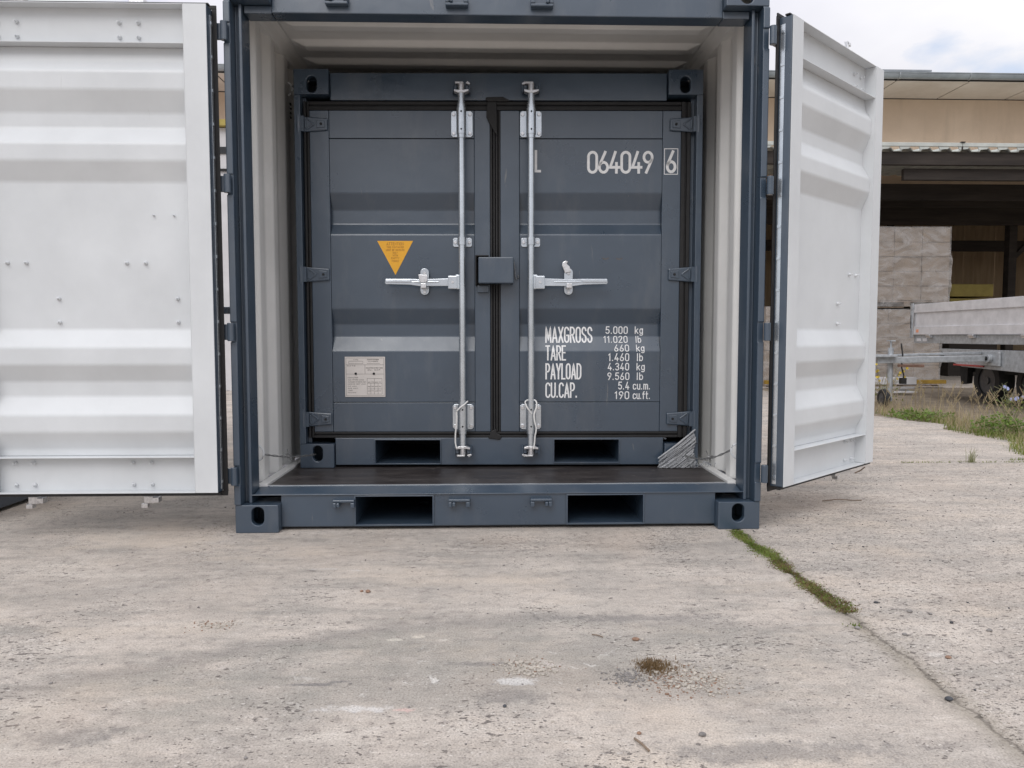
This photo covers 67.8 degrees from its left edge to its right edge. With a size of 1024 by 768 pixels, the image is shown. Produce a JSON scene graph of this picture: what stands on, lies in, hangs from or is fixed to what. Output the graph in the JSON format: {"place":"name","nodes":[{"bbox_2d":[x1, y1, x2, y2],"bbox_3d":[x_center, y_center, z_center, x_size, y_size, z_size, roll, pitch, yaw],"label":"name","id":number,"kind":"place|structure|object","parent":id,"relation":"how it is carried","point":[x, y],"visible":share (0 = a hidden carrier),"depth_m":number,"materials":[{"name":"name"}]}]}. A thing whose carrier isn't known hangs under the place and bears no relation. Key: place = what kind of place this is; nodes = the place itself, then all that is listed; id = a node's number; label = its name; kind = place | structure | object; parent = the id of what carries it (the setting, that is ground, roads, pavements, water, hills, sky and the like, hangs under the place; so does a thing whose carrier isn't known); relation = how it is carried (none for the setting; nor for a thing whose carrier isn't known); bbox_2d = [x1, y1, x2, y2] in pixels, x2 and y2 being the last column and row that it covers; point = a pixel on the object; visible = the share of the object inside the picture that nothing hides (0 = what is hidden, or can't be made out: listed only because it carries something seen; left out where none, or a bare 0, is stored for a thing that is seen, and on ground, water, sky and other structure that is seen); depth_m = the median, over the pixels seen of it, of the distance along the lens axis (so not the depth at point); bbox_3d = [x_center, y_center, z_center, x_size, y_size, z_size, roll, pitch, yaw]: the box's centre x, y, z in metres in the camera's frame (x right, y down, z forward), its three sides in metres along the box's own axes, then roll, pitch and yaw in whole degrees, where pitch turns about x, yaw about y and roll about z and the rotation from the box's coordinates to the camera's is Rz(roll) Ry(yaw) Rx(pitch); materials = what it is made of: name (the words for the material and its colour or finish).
{"place":"outdoors","nodes":[
{"label":"outdoors","id":0,"kind":"place"},
{"bbox_2d":[0,375,1023,767],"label":"concrete yard","id":1,"kind":"structure","parent":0,"point":[824,685],"depth_m":2.10,"materials":[{"name":"grey concrete"}]},
{"bbox_2d":[0,497,27,507],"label":"neighbour container","id":2,"kind":"object","parent":1,"relation":"on","point":[5,501],"depth_m":3.62,"materials":[{"name":"metal"}]},
{"bbox_2d":[184,620,235,632],"bbox_3d":[-0.838,0.684,2.153,0.161,0.004,0.091,0,4,-2],"label":"grit patch","id":3,"kind":"object","parent":1,"relation":"on","point":[211,623],"visible":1,"depth_m":2.17,"materials":[{"name":"grey gravel"}]},
{"bbox_2d":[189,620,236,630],"bbox_3d":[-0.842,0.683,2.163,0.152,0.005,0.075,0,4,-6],"label":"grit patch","id":4,"kind":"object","parent":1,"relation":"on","point":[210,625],"visible":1,"depth_m":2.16,"materials":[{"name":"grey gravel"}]},
{"bbox_2d":[0,0,883,532],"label":"shipping container","id":5,"kind":"object","parent":1,"relation":"on","point":[116,332],"visible":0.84,"depth_m":3.16,"materials":[{"name":"metal"}]},
{"bbox_2d":[0,0,237,508],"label":"container door","id":6,"kind":"structure","parent":5,"relation":"in","point":[114,333],"depth_m":3.04,"materials":[{"name":"paint"}]},
{"bbox_2d":[265,449,315,459],"bbox_3d":[-1.022,0.326,3.531,0.054,0.069,0.433,1,4,10],"label":"lashing wire","id":7,"kind":"object","parent":5,"relation":"attached to","point":[288,456],"visible":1,"depth_m":3.50,"materials":[{"name":"metal"}]},
{"bbox_2d":[293,69,703,467],"bbox_3d":[-0.068,-0.595,4.522,1.950,1.910,1.812,0,4,0],"label":"shipping container","id":8,"kind":"object","parent":5,"relation":"in","point":[593,272],"visible":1,"depth_m":3.71,"materials":[{"name":"metal"}]},
{"bbox_2d":[296,81,509,456],"bbox_3d":[-0.521,-0.538,3.690,1.025,1.784,0.125,0,4,0],"label":"container door","id":9,"kind":"structure","parent":8,"relation":"in","point":[401,330],"depth_m":3.71,"materials":[{"name":"paint"}]},
{"bbox_2d":[455,401,467,447],"bbox_3d":[-0.242,0.196,3.678,0.068,0.229,0.025,-1,4,-14],"label":"cable tie","id":10,"kind":"object","parent":8,"relation":"attached to","point":[456,422],"visible":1,"depth_m":3.68,"materials":[{"name":"white plastic"}]},
{"bbox_2d":[524,399,537,448],"bbox_3d":[0.091,0.193,3.690,0.063,0.242,0.042,0,4,-2],"label":"cable tie","id":11,"kind":"object","parent":8,"relation":"attached to","point":[534,419],"visible":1,"depth_m":3.67,"materials":[{"name":"white plastic"}]},
{"bbox_2d":[478,81,700,456],"bbox_3d":[0.374,-0.539,3.690,1.069,1.784,0.137,0,4,0],"label":"container door","id":12,"kind":"structure","parent":8,"relation":"in","point":[592,275],"depth_m":3.72,"materials":[{"name":"paint"}]},
{"bbox_2d":[658,429,715,467],"bbox_3d":[0.852,0.315,3.715,0.277,0.191,0.061,1,4,14],"label":"cobweb","id":13,"kind":"object","parent":5,"relation":"attached to","point":[663,456],"visible":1,"depth_m":3.72,"materials":[{"name":"grey"}]},
{"bbox_2d":[685,450,729,460],"bbox_3d":[0.911,0.322,3.563,0.049,0.088,0.382,-1,4,-16],"label":"lashing wire","id":14,"kind":"object","parent":5,"relation":"attached to","point":[709,457],"visible":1,"depth_m":3.54,"materials":[{"name":"metal"}]},
{"bbox_2d":[761,13,883,490],"bbox_3d":[1.410,-0.561,3.474,1.025,2.107,0.133,-3,5,-44],"label":"container door","id":15,"kind":"structure","parent":5,"relation":"in","point":[824,185],"depth_m":3.42,"materials":[{"name":"paint"}]},
{"bbox_2d":[0,467,1023,765],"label":"loose grit","id":16,"kind":"object","parent":1,"relation":"on","point":[488,613],"visible":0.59,"depth_m":2.26,"materials":[{"name":"grey stone"}]},
{"bbox_2d":[485,657,561,678],"bbox_3d":[0.030,0.698,1.889,0.176,0.008,0.137,1,4,19],"label":"grit patch","id":17,"kind":"object","parent":1,"relation":"on","point":[524,667],"visible":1,"depth_m":1.88,"materials":[{"name":"grey gravel"}]},
{"bbox_2d":[489,658,585,683],"bbox_3d":[0.043,0.699,1.894,0.246,0.004,0.139,-2,4,-23],"label":"grit patch","id":18,"kind":"object","parent":1,"relation":"on","point":[528,664],"visible":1,"depth_m":1.89,"materials":[{"name":"grey gravel"}]},
{"bbox_2d":[600,666,665,690],"bbox_3d":[0.274,0.702,1.837,0.127,0.006,0.168,-2,4,-30],"label":"grit patch","id":19,"kind":"object","parent":1,"relation":"on","point":[627,677],"visible":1,"depth_m":1.82,"materials":[{"name":"grey gravel"}]},
{"bbox_2d":[634,737,649,751],"bbox_3d":[0.259,0.719,1.523,0.005,0.005,0.051,-2,4,-25],"label":"twig","id":20,"kind":"object","parent":1,"relation":"on","point":[642,744],"visible":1,"depth_m":1.52,"materials":[{"name":"brown wood"}]},
{"bbox_2d":[634,655,693,679],"bbox_3d":[0.383,0.695,1.881,0.183,0.013,0.147,0,4,-2],"label":"moss clump","id":21,"kind":"object","parent":1,"relation":"on","point":[654,664],"visible":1,"depth_m":1.88,"materials":[{"name":"brown plant"}]},
{"bbox_2d":[598,663,740,699],"bbox_3d":[0.373,0.704,1.811,0.329,0.004,0.222,1,4,12],"label":"grit patch","id":22,"kind":"object","parent":1,"relation":"on","point":[668,686],"visible":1,"depth_m":1.80,"materials":[{"name":"grey gravel"}]},
{"bbox_2d":[646,660,743,699],"bbox_3d":[0.424,0.702,1.817,0.247,0.008,0.209,0,4,-2],"label":"grit patch","id":23,"kind":"object","parent":1,"relation":"on","point":[696,679],"visible":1,"depth_m":1.81,"materials":[{"name":"grey gravel"}]},
{"bbox_2d":[763,307,769,386],"bbox_3d":[4.736,-0.631,12.750,1.440,1.292,0.980,0,4,-2],"label":"pallet load","id":24,"kind":"object","parent":1,"relation":"on","point":[766,348],"visible":0.06,"depth_m":12.31,"materials":[{"name":"brown wood"}]},
{"bbox_2d":[726,529,861,613],"bbox_3d":[0.968,0.644,2.736,0.161,0.011,0.983,0,4,-2],"label":"joint moss","id":25,"kind":"object","parent":1,"relation":"on","point":[747,541],"visible":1,"depth_m":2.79,"materials":[{"name":"green plant"}]},
{"bbox_2d":[822,499,861,500],"bbox_3d":[1.634,0.574,3.776,0.201,0.010,0.015,0,4,-2],"label":"twig","id":26,"kind":"object","parent":1,"relation":"on","point":[841,499],"visible":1,"depth_m":3.77,"materials":[{"name":"brown wood"}]},
{"bbox_2d":[753,443,1023,719],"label":"loose grit","id":27,"kind":"object","parent":1,"relation":"on","point":[929,560],"visible":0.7,"depth_m":3.05,"materials":[{"name":"stone"}]},
{"bbox_2d":[875,377,916,392],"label":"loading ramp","id":28,"kind":"structure","parent":1,"relation":"on","point":[911,380],"depth_m":10.70,"materials":[{"name":"grey metal"}]},
{"bbox_2d":[875,310,939,385],"bbox_3d":[6.288,-0.615,12.797,1.373,1.252,0.980,0,4,-2],"label":"pallet load","id":29,"kind":"object","parent":1,"relation":"on","point":[893,323],"visible":0.37,"depth_m":12.35,"materials":[{"name":"beige"}]},
{"bbox_2d":[877,228,950,309],"bbox_3d":[6.344,-1.901,12.698,1.451,1.292,0.981,0,4,-2],"label":"pallet load","id":30,"kind":"object","parent":29,"relation":"on","point":[913,265],"visible":0.57,"depth_m":12.26,"materials":[{"name":"beige"}]},
{"bbox_2d":[834,603,1023,746],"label":"loose grit","id":31,"kind":"object","parent":1,"relation":"on","point":[1016,742],"visible":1,"depth_m":1.79,"materials":[{"name":"gravel"}]},
{"bbox_2d":[944,696,952,700],"bbox_3d":[0.982,0.708,1.714,0.019,0.010,0.015,0,4,-2],"label":"stone","id":32,"kind":"object","parent":1,"relation":"on","point":[948,698],"visible":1,"depth_m":1.71,"materials":[{"name":"grey stone"}]},
{"bbox_2d":[964,447,977,462],"bbox_3d":[2.984,0.452,4.954,0.140,0.120,0.157,0,4,-2],"label":"grass tuft","id":33,"kind":"object","parent":1,"relation":"on","point":[972,457],"visible":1,"depth_m":4.95,"materials":[{"name":"plant"}]},
{"bbox_2d":[28,0,1023,72],"label":"sky","id":34,"kind":"structure","parent":0,"point":[979,36],"materials":[{"name":"white"}]},
{"bbox_2d":[763,388,1023,436],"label":"soil verge","id":35,"kind":"structure","parent":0,"point":[964,394],"depth_m":9.51,"materials":[{"name":"brown soil"}]},
{"bbox_2d":[764,380,945,383],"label":"yellow beam","id":36,"kind":"structure","parent":35,"relation":"on","point":[922,381],"depth_m":12.08,"materials":[{"name":"metal"}]},
{"bbox_2d":[874,363,911,403],"bbox_3d":[4.503,-0.006,9.248,0.710,0.506,0.765,1,4,19],"label":"yellow flower plant","id":37,"kind":"object","parent":35,"relation":"on","point":[878,377],"visible":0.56,"depth_m":9.17,"materials":[{"name":"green plant"}]},
{"bbox_2d":[887,407,954,420],"bbox_3d":[4.056,0.303,7.575,0.636,0.160,0.642,0,4,-2],"label":"weed plant","id":38,"kind":"object","parent":35,"relation":"on","point":[926,414],"visible":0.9,"depth_m":7.52,"materials":[{"name":"green plant"}]},
{"bbox_2d":[874,396,1023,452],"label":"dry grass","id":39,"kind":"structure","parent":35,"relation":"on","point":[960,421],"depth_m":7.33,"materials":[{"name":"plant"}]},
{"bbox_2d":[875,374,1023,438],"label":"seed heads","id":40,"kind":"object","parent":35,"relation":"on","point":[957,400],"visible":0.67,"depth_m":7.56,"materials":[{"name":"beige plant"}]},
{"bbox_2d":[875,407,1023,454],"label":"green grass","id":41,"kind":"structure","parent":35,"relation":"on","point":[993,434],"depth_m":6.35,"materials":[{"name":"green plant"}]},
{"bbox_2d":[876,296,1023,406],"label":"trailer","id":42,"kind":"object","parent":35,"relation":"on","point":[992,321],"visible":0.96,"depth_m":8.95,"materials":[{"name":"metal"}]},
{"bbox_2d":[969,411,1023,434],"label":"weed plant","id":43,"kind":"object","parent":35,"relation":"on","point":[1007,423],"visible":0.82,"depth_m":6.33,"materials":[{"name":"green plant"}]},
{"bbox_2d":[982,382,1023,426],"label":"chicory plant","id":44,"kind":"object","parent":35,"relation":"on","point":[1006,401],"visible":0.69,"depth_m":6.80,"materials":[{"name":"green plant"}]},
{"bbox_2d":[901,457,1023,462],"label":"joint grass","id":45,"kind":"structure","parent":0,"point":[971,461],"depth_m":4.96,"materials":[{"name":"green plant"}]},
{"bbox_2d":[936,343,996,375],"bbox_3d":[9.371,-0.705,15.982,1.000,1.070,0.900,0,4,-2],"label":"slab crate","id":46,"kind":"object","parent":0,"point":[948,369],"visible":0.07,"depth_m":15.54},
{"bbox_2d":[947,298,985,301],"bbox_3d":[9.306,-1.643,15.921,0.770,0.250,0.700,0,4,-2],"label":"foam slab","id":47,"kind":"object","parent":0,"point":[956,299],"depth_m":15.56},
{"bbox_2d":[948,284,992,297],"bbox_3d":[9.370,-1.933,15.905,0.900,0.250,0.700,0,4,-2],"label":"foam slab","id":48,"kind":"object","parent":47,"relation":"on","point":[968,290],"depth_m":15.56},
{"label":"ground","id":49,"kind":"structure","parent":0,"visible":0},
{"bbox_2d":[218,63,1023,390],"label":"warehouse","id":50,"kind":"structure","parent":49,"relation":"on","point":[952,151],"depth_m":15.13,"materials":[{"name":"grey metal"}]},
{"bbox_2d":[220,147,225,153],"bbox_3d":[-5.131,-3.461,11.276,3.300,0.100,0.019,0,4,-2],"label":"annex window","id":51,"kind":"structure","parent":50,"relation":"in","point":[222,149],"depth_m":11.30,"materials":[{"name":"grey glass"}]}
]}

